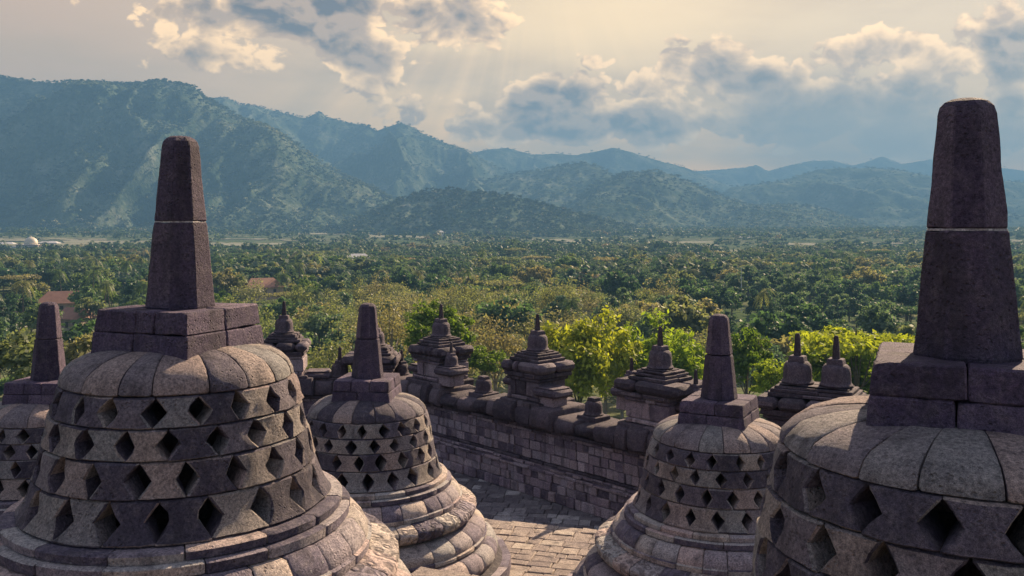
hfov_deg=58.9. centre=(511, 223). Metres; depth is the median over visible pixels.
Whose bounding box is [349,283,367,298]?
dark green tree
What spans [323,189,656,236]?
hill
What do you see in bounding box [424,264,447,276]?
broadleaf tree
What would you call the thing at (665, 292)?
thin leaved tree
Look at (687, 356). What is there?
yellow green tree
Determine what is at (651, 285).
dark green tree
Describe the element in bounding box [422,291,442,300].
thin leaved tree
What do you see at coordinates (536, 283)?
coconut palm
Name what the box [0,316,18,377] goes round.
dark green tree
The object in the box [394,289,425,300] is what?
thin leaved tree
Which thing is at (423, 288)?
dark green tree
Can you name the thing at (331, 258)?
broadleaf tree
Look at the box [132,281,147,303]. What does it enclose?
coconut palm
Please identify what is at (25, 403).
perforated stupa
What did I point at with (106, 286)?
coconut palm
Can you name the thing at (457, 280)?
broadleaf tree
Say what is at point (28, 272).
dark green tree
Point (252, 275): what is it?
dark green tree
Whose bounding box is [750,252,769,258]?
umbrella tree
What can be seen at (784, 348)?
broadleaf tree
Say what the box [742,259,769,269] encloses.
broadleaf tree
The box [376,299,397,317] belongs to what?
coconut palm
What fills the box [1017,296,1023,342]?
coconut palm
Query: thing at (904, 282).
dark green tree
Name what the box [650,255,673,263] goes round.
broadleaf tree
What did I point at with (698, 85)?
sky
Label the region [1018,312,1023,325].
broadleaf tree
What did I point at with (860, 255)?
umbrella tree
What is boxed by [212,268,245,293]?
broadleaf tree
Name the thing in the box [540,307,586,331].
thin leaved tree
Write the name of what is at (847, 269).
dark green tree
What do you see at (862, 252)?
coconut palm
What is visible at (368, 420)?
perforated stupa
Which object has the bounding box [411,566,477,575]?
terrace paving
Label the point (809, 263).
umbrella tree
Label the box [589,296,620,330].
dark green tree
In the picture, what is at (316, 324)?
dark green tree
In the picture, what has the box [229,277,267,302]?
thin leaved tree
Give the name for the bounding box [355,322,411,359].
broadleaf tree
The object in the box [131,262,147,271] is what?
broadleaf tree
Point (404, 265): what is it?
dark green tree
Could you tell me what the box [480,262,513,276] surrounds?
broadleaf tree
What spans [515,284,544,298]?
broadleaf tree
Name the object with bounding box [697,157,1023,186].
mountain
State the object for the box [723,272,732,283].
dark green tree
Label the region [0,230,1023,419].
ground
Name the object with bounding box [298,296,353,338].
thin leaved tree
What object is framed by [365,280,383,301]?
thin leaved tree
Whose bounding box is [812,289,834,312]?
dark green tree
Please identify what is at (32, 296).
dark green tree
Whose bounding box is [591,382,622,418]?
thin leaved tree
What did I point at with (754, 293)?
dark green tree
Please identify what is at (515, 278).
broadleaf tree
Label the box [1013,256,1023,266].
broadleaf tree
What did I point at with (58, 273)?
coconut palm
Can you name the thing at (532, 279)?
dark green tree
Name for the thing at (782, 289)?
dark green tree
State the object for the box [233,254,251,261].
broadleaf tree
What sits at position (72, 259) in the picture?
coconut palm
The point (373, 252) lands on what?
umbrella tree
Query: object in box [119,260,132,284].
coconut palm
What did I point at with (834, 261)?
broadleaf tree
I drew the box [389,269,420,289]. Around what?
broadleaf tree
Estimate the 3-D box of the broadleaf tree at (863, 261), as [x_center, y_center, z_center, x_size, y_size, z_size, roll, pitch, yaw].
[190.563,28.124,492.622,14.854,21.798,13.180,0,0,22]
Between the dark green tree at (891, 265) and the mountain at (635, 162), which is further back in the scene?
the mountain at (635, 162)
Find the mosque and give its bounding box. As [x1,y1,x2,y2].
[10,237,44,247]
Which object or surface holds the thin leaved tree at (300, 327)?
on the ground
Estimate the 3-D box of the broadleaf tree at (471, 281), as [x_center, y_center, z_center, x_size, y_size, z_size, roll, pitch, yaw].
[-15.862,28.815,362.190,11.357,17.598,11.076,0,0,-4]
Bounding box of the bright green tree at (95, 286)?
[89,284,100,298]
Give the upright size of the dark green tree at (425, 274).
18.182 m
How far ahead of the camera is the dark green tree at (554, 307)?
228.90 m
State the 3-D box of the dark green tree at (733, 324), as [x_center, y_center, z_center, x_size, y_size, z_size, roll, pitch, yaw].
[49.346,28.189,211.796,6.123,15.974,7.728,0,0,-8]
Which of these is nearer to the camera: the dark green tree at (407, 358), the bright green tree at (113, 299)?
the dark green tree at (407, 358)
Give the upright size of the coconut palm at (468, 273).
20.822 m
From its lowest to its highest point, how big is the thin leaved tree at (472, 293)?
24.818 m
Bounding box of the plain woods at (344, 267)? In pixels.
[0,238,1023,291]
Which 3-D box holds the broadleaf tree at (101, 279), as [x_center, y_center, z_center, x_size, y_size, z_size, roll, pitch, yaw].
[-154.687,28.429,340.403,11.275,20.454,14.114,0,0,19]
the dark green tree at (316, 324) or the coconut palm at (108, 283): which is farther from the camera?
the coconut palm at (108, 283)
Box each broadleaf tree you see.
[0,257,20,267]
[0,327,67,381]
[0,339,31,378]
[0,376,27,398]
[2,292,38,331]
[11,280,49,294]
[17,302,63,328]
[51,284,71,290]
[61,323,93,334]
[62,317,94,346]
[64,269,99,287]
[64,327,94,364]
[67,286,103,301]
[69,297,104,313]
[74,297,107,320]
[76,273,115,301]
[80,265,114,279]
[96,255,120,264]
[100,257,128,273]
[120,253,147,263]
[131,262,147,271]
[139,268,148,280]
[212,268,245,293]
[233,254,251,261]
[253,261,288,275]
[259,296,300,320]
[269,326,313,352]
[284,283,295,292]
[293,302,338,353]
[302,264,331,290]
[306,336,334,367]
[321,255,339,263]
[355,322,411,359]
[362,267,388,274]
[371,269,391,279]
[380,256,388,262]
[387,254,409,260]
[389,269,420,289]
[407,290,430,299]
[418,272,457,290]
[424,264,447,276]
[430,257,455,267]
[430,312,488,335]
[452,277,466,283]
[455,260,466,267]
[461,274,480,290]
[468,368,479,377]
[469,331,499,348]
[470,257,489,265]
[470,296,542,371]
[479,273,512,284]
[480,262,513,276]
[498,293,537,311]
[502,263,524,277]
[509,276,519,287]
[515,259,540,267]
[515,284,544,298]
[517,265,551,305]
[553,255,581,267]
[555,264,578,270]
[560,253,584,266]
[598,269,642,296]
[613,300,663,337]
[628,254,651,261]
[632,312,669,337]
[645,293,671,302]
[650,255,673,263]
[650,294,712,340]
[662,278,707,296]
[664,267,696,285]
[690,284,742,309]
[694,297,722,337]
[715,267,743,282]
[733,310,811,390]
[741,333,810,367]
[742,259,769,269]
[772,301,827,331]
[772,334,875,394]
[810,255,828,261]
[810,259,835,270]
[811,317,851,331]
[813,278,845,295]
[816,274,854,295]
[825,258,844,264]
[837,261,851,267]
[842,266,886,286]
[850,256,872,266]
[859,281,894,301]
[873,258,895,265]
[879,302,910,321]
[883,324,916,338]
[885,271,907,285]
[898,266,920,302]
[905,251,922,264]
[1012,254,1023,263]
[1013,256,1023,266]
[1013,262,1023,277]
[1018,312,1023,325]
[1019,325,1023,348]
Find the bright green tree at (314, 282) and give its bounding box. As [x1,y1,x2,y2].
[298,275,321,301]
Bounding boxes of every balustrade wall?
[299,375,412,416]
[400,379,652,518]
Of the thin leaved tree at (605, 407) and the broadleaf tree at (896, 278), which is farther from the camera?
the broadleaf tree at (896, 278)
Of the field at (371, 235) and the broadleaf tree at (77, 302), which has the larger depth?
the field at (371, 235)
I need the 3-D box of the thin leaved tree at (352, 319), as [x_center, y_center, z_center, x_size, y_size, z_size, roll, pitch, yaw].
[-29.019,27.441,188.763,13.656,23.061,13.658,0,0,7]
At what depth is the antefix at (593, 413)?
18.28 m
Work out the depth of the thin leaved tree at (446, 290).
250.17 m
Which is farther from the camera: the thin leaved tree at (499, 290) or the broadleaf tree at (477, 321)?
the thin leaved tree at (499, 290)
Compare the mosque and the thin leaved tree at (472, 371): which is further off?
the mosque
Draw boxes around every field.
[0,238,25,240]
[2,242,93,245]
[36,238,106,239]
[63,240,150,243]
[211,242,281,246]
[226,238,266,239]
[299,233,350,234]
[369,234,425,237]
[532,239,593,241]
[663,240,718,245]
[788,243,817,245]
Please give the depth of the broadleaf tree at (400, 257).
507.74 m
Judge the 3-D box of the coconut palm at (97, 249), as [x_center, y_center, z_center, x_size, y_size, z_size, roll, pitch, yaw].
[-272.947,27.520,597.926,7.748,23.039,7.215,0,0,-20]
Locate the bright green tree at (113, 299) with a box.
[103,290,122,305]
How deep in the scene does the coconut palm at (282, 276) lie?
329.60 m
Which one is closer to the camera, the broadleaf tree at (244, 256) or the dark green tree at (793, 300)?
the dark green tree at (793, 300)
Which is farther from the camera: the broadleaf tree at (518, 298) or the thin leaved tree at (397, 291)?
the thin leaved tree at (397, 291)
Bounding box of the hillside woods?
[0,74,1023,237]
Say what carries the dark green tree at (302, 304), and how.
on the ground
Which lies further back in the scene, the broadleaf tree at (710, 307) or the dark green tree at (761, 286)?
the dark green tree at (761, 286)
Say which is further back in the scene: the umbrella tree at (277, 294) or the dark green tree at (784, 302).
the umbrella tree at (277, 294)
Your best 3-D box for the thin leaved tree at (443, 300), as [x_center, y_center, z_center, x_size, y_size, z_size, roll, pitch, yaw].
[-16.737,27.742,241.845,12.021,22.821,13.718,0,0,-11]
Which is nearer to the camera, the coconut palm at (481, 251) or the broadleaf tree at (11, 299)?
the broadleaf tree at (11, 299)
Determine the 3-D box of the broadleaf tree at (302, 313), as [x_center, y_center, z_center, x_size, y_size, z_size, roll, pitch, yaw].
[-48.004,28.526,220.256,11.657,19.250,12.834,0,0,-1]
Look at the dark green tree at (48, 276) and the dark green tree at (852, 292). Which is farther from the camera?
the dark green tree at (48, 276)
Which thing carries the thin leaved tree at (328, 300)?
on the ground
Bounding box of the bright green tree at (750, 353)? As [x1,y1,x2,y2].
[731,326,776,394]
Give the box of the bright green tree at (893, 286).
[881,283,901,301]
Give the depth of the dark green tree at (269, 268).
398.61 m
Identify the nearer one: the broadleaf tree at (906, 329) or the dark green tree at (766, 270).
the broadleaf tree at (906, 329)
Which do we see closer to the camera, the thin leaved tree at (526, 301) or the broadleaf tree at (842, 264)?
the thin leaved tree at (526, 301)
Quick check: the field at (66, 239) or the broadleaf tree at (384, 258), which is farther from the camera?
the field at (66, 239)
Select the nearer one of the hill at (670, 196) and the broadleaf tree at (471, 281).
the broadleaf tree at (471, 281)
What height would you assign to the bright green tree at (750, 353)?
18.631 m
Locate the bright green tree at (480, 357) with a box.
[466,345,508,375]
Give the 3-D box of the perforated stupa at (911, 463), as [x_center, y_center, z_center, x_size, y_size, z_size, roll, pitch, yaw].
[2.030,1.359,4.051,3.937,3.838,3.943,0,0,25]
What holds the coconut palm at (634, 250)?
on the ground
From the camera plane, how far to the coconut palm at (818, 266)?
395.99 m
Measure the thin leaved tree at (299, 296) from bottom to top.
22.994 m
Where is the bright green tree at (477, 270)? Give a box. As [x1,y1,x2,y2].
[473,268,480,274]
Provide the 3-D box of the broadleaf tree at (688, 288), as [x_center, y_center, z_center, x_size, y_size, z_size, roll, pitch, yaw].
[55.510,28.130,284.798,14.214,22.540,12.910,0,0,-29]
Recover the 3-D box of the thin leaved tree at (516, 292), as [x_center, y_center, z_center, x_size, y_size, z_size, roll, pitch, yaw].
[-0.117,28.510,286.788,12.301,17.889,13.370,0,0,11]
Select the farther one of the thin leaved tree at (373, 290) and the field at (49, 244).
the field at (49, 244)
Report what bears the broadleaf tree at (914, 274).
on the ground
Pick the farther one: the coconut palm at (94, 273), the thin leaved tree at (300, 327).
the coconut palm at (94, 273)
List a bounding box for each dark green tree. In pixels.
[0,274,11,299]
[0,301,23,329]
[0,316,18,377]
[0,318,10,340]
[20,268,39,283]
[20,289,38,298]
[36,265,60,288]
[66,283,80,290]
[78,260,92,266]
[118,275,146,297]
[118,291,140,305]
[134,267,147,279]
[137,294,145,304]
[211,263,224,292]
[219,263,237,274]
[247,272,261,279]
[259,262,283,276]
[281,268,297,290]
[296,301,306,333]
[301,304,343,351]
[318,329,354,366]
[323,275,350,296]
[337,291,355,315]
[349,270,367,287]
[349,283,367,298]
[370,275,387,285]
[385,266,407,286]
[395,344,412,373]
[397,264,411,273]
[416,268,427,278]
[419,281,436,298]
[435,258,455,274]
[525,277,543,287]
[541,295,576,324]
[556,277,575,289]
[576,274,594,290]
[589,277,610,304]
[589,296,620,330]
[590,264,602,273]
[604,287,632,306]
[635,270,648,292]
[644,273,664,291]
[651,262,670,272]
[654,294,675,308]
[668,277,688,291]
[668,299,705,331]
[695,276,710,286]
[705,283,734,310]
[708,279,724,285]
[719,310,737,334]
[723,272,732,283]
[726,271,748,310]
[731,286,746,315]
[740,265,759,295]
[743,288,758,314]
[748,276,771,292]
[748,343,785,391]
[753,288,782,311]
[758,301,782,313]
[760,271,785,287]
[761,265,781,277]
[770,286,788,298]
[775,291,807,313]
[775,292,785,306]
[778,273,810,300]
[782,295,812,327]
[803,269,822,301]
[803,279,813,297]
[811,278,828,295]
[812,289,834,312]
[816,269,837,286]
[823,305,847,320]
[825,293,848,323]
[828,318,841,326]
[834,278,861,321]
[836,264,854,279]
[839,294,871,327]
[850,277,865,293]
[855,302,881,326]
[855,310,889,330]
[856,300,903,333]
[858,296,879,309]
[869,267,892,301]
[882,263,901,271]
[882,281,896,303]
[892,283,919,322]
[898,278,915,291]
[912,276,920,293]
[1015,278,1023,311]
[1015,281,1023,308]
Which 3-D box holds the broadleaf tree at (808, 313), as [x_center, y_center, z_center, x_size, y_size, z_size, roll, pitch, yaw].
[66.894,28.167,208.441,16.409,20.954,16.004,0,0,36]
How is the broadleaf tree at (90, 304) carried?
on the ground
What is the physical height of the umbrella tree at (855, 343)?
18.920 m
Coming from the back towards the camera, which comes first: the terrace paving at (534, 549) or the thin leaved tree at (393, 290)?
the thin leaved tree at (393, 290)
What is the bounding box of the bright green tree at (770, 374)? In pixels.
[748,358,785,393]
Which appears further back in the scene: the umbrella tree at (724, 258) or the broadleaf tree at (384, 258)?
the umbrella tree at (724, 258)
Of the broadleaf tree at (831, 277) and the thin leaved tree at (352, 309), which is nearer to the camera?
the thin leaved tree at (352, 309)
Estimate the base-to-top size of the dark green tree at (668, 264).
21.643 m
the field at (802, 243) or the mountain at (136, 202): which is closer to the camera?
the field at (802, 243)
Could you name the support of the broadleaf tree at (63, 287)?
on the ground
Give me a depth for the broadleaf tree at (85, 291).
286.29 m
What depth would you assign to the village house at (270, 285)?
327.77 m
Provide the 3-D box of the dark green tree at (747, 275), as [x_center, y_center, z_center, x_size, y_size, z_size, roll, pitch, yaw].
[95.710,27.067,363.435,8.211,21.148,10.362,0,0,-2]
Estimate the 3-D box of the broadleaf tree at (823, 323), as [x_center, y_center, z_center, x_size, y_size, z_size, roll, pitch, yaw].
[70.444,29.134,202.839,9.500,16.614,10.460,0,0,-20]
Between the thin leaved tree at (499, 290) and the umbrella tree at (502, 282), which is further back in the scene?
the umbrella tree at (502, 282)
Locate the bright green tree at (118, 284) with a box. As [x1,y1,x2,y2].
[105,278,122,291]
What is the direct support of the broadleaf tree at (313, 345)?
on the ground
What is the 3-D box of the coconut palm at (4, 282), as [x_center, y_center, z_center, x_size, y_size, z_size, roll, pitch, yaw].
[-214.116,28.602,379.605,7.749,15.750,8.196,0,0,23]
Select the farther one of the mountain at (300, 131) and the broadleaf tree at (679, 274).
the mountain at (300, 131)
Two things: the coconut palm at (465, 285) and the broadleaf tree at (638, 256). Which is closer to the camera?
the coconut palm at (465, 285)
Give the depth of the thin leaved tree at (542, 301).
246.90 m
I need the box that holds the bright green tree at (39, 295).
[26,287,41,299]
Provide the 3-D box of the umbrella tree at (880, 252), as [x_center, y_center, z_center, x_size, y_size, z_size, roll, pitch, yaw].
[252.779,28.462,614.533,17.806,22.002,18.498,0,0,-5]
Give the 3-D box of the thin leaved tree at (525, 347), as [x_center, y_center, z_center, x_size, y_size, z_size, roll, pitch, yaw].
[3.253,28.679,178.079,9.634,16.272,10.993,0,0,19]
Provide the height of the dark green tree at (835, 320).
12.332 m
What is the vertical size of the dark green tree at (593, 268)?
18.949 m
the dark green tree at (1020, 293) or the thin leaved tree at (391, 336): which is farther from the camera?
the dark green tree at (1020, 293)
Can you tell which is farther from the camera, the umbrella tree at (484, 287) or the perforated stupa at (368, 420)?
the umbrella tree at (484, 287)
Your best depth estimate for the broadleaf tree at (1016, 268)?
386.40 m
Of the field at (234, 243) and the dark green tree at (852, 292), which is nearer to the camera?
the dark green tree at (852, 292)
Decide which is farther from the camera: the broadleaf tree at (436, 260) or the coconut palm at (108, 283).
the broadleaf tree at (436, 260)
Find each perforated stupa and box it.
[0,136,411,575]
[0,302,65,514]
[306,303,510,575]
[568,314,780,575]
[751,97,1023,575]
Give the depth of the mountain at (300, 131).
3611.66 m
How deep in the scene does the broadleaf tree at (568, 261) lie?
438.04 m
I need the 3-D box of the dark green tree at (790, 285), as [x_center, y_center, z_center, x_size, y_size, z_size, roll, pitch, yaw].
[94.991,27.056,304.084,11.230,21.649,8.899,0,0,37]
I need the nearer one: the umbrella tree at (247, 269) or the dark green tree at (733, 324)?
the dark green tree at (733, 324)
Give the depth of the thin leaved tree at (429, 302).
228.61 m
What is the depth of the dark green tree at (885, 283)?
325.87 m
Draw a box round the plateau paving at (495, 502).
[448,469,607,529]
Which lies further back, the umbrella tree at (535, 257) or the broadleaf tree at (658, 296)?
the umbrella tree at (535, 257)
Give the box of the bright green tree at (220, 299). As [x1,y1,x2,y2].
[214,293,226,302]
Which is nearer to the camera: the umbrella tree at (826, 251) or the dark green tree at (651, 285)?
the dark green tree at (651, 285)
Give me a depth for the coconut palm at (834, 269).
342.16 m
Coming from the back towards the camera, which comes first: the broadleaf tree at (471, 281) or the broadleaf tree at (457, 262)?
the broadleaf tree at (457, 262)
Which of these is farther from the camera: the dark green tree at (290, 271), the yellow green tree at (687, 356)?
the dark green tree at (290, 271)
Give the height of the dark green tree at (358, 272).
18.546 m
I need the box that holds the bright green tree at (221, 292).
[215,289,232,301]
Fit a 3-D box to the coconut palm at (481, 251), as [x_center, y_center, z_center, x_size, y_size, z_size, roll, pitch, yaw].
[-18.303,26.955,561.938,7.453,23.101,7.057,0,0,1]
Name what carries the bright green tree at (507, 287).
on the ground
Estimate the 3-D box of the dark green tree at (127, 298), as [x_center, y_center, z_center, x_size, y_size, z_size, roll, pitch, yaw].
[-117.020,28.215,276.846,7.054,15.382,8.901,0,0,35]
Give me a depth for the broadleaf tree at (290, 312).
234.19 m
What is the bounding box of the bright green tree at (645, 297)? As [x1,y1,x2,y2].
[639,289,657,299]
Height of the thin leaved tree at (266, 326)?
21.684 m
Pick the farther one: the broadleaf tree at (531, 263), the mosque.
the mosque
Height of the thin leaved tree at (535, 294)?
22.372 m
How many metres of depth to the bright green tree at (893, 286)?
317.88 m
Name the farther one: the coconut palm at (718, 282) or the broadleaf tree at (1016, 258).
the broadleaf tree at (1016, 258)
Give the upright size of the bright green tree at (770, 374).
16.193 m
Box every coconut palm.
[8,278,36,312]
[22,260,35,270]
[47,250,58,258]
[50,269,67,290]
[65,256,77,265]
[85,270,103,312]
[93,248,102,256]
[97,282,114,306]
[98,281,116,307]
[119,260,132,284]
[125,299,145,305]
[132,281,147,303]
[135,256,147,267]
[213,258,224,265]
[234,275,250,290]
[274,273,291,287]
[292,262,307,278]
[304,288,323,303]
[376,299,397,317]
[411,270,425,283]
[440,268,449,276]
[457,283,471,296]
[459,269,475,284]
[477,249,486,256]
[528,281,543,298]
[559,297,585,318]
[628,246,637,255]
[685,251,696,258]
[687,269,700,298]
[702,246,711,254]
[711,279,724,307]
[752,288,776,309]
[810,262,824,294]
[827,267,841,276]
[839,251,847,258]
[845,254,855,264]
[856,250,866,257]
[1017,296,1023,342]
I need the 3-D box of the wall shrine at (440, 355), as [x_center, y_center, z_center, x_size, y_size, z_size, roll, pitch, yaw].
[-1.713,2.935,22.056,1.152,1.980,2.029,0,0,-43]
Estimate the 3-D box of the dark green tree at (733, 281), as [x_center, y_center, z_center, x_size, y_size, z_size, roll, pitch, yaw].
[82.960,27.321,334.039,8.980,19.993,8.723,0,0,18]
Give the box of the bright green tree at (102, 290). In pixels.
[95,288,113,302]
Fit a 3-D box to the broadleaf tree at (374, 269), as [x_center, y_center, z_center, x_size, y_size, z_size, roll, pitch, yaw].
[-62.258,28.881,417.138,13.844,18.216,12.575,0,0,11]
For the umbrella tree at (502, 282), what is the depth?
310.28 m
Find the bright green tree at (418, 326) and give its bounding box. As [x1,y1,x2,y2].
[402,299,477,345]
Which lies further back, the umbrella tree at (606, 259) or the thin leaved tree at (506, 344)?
the umbrella tree at (606, 259)
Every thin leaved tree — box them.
[217,291,263,312]
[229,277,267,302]
[255,308,297,337]
[258,306,275,324]
[265,310,304,334]
[283,278,325,331]
[292,306,345,361]
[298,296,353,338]
[299,288,347,311]
[305,316,355,371]
[326,288,354,302]
[335,277,371,301]
[337,304,358,333]
[338,315,388,338]
[339,300,401,329]
[344,294,430,359]
[347,288,394,318]
[353,289,378,304]
[360,275,398,301]
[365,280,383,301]
[368,283,423,320]
[372,289,429,317]
[379,280,416,294]
[380,291,422,323]
[385,284,410,297]
[388,291,430,325]
[389,332,431,364]
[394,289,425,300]
[397,289,441,309]
[408,334,505,392]
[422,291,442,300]
[426,284,458,297]
[428,281,479,313]
[428,326,494,346]
[431,284,468,310]
[443,288,492,323]
[446,278,494,311]
[460,285,529,391]
[464,302,479,324]
[479,291,515,306]
[482,287,521,298]
[501,290,544,338]
[502,286,527,299]
[503,306,564,347]
[510,328,530,352]
[520,281,544,312]
[531,277,587,320]
[533,287,580,321]
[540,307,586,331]
[544,279,575,321]
[559,281,594,316]
[562,311,605,335]
[570,293,602,320]
[578,282,607,311]
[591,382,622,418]
[592,297,643,330]
[604,340,636,413]
[606,393,623,418]
[631,288,656,309]
[636,273,687,299]
[653,306,706,342]
[674,327,706,359]
[685,327,707,375]
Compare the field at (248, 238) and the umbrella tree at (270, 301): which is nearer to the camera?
the umbrella tree at (270, 301)
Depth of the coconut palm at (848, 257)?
468.90 m
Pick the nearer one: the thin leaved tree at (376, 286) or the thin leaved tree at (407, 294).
the thin leaved tree at (407, 294)
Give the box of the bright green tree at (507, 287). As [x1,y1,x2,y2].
[490,285,511,293]
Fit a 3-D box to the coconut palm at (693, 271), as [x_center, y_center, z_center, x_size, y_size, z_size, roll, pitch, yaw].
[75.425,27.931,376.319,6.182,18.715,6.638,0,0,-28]
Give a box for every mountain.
[0,78,392,233]
[214,98,508,198]
[471,148,730,194]
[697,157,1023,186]
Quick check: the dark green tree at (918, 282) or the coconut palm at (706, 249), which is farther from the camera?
the coconut palm at (706, 249)
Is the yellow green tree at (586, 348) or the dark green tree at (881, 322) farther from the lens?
the dark green tree at (881, 322)
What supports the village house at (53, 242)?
on the ground
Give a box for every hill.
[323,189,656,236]
[482,163,611,206]
[566,171,865,230]
[721,168,1023,228]
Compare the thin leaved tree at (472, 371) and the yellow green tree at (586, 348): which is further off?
the thin leaved tree at (472, 371)
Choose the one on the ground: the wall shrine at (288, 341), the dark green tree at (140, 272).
the dark green tree at (140, 272)
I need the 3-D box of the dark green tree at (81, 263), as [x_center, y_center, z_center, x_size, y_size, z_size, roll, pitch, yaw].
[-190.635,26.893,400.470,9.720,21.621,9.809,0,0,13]
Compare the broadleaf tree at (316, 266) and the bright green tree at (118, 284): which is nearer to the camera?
the bright green tree at (118, 284)
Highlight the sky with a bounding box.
[0,0,1023,170]
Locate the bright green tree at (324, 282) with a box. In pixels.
[319,274,336,296]
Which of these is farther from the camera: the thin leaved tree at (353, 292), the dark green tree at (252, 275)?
the dark green tree at (252, 275)
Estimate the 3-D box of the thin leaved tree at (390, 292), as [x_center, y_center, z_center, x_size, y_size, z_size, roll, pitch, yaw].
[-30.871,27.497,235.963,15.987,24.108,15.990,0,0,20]
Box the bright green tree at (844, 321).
[832,320,854,330]
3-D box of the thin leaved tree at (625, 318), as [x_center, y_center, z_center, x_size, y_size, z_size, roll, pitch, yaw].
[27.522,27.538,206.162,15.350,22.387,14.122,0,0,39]
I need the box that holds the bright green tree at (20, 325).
[12,306,32,331]
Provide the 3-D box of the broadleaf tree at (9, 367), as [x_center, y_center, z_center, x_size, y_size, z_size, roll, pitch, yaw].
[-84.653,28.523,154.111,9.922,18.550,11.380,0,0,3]
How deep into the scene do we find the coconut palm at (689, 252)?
490.99 m
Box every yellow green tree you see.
[540,305,642,402]
[613,306,706,379]
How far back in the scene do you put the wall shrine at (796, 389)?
15.77 m
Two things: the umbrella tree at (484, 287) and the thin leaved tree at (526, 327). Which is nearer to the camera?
the thin leaved tree at (526, 327)
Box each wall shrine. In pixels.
[264,301,330,380]
[341,319,400,372]
[406,304,473,388]
[500,314,574,408]
[610,326,701,431]
[757,333,866,426]
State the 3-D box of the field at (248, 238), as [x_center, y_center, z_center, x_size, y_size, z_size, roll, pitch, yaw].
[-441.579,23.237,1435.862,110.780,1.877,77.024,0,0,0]
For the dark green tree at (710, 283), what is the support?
on the ground
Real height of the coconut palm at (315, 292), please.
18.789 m
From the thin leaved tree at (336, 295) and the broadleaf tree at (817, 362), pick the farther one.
the thin leaved tree at (336, 295)
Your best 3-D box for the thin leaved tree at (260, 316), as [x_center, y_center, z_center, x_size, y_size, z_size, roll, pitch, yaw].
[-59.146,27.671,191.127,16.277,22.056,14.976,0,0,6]
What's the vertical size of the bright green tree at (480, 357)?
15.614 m
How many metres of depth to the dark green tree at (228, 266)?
386.72 m
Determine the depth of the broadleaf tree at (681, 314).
181.08 m
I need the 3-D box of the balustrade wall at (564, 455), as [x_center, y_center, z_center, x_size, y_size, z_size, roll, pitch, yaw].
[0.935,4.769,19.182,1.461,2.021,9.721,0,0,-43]
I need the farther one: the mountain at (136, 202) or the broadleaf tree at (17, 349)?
the mountain at (136, 202)
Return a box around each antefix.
[326,347,347,380]
[394,350,412,375]
[468,375,498,397]
[577,396,609,422]
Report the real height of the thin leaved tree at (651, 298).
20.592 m
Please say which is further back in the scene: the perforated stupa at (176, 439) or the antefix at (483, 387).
the antefix at (483, 387)
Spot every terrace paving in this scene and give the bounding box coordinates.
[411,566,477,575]
[484,518,596,575]
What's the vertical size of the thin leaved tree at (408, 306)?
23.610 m
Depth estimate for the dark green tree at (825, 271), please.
370.59 m
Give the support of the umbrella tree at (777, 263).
on the ground
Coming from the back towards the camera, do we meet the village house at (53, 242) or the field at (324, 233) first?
the field at (324, 233)
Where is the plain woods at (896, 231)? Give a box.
[0,225,1023,249]
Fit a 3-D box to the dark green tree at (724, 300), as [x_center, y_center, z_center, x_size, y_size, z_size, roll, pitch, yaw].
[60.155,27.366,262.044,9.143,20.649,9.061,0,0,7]
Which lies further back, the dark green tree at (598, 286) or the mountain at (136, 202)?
the mountain at (136, 202)
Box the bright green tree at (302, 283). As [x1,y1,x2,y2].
[293,278,314,291]
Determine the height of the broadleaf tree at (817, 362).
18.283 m
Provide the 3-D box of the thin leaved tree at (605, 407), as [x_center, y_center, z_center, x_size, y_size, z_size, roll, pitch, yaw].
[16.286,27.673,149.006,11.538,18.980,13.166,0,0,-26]
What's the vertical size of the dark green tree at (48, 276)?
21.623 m
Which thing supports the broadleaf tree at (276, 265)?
on the ground
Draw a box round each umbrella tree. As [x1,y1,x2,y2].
[0,274,41,281]
[226,252,241,255]
[228,249,255,252]
[235,267,260,272]
[256,299,292,305]
[264,291,297,297]
[367,251,388,253]
[368,265,399,270]
[469,285,498,292]
[474,279,525,293]
[484,257,521,264]
[503,247,527,252]
[521,255,551,260]
[593,256,618,262]
[709,257,734,260]
[715,251,730,253]
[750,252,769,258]
[771,261,785,265]
[779,251,800,254]
[782,261,813,265]
[788,325,914,389]
[819,250,844,258]
[850,254,871,256]
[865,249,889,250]
[868,250,897,259]
[890,306,917,321]
[1011,249,1023,253]
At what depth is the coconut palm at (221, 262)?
435.97 m
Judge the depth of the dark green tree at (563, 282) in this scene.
352.38 m
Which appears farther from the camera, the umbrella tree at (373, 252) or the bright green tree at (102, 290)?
the umbrella tree at (373, 252)
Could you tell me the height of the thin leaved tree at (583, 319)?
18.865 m
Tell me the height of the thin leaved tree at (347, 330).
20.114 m
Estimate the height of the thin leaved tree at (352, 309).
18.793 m
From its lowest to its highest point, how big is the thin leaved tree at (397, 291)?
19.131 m
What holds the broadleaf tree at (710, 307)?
on the ground
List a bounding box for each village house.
[38,241,60,243]
[38,291,88,310]
[60,307,96,330]
[242,278,283,303]
[351,254,367,257]
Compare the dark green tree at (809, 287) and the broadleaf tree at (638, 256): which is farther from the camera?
the broadleaf tree at (638, 256)
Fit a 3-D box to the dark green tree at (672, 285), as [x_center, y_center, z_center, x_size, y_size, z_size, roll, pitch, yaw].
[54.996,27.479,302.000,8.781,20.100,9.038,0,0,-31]
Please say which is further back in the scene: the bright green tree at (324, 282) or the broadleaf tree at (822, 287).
the bright green tree at (324, 282)
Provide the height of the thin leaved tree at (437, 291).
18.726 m
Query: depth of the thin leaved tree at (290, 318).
207.61 m

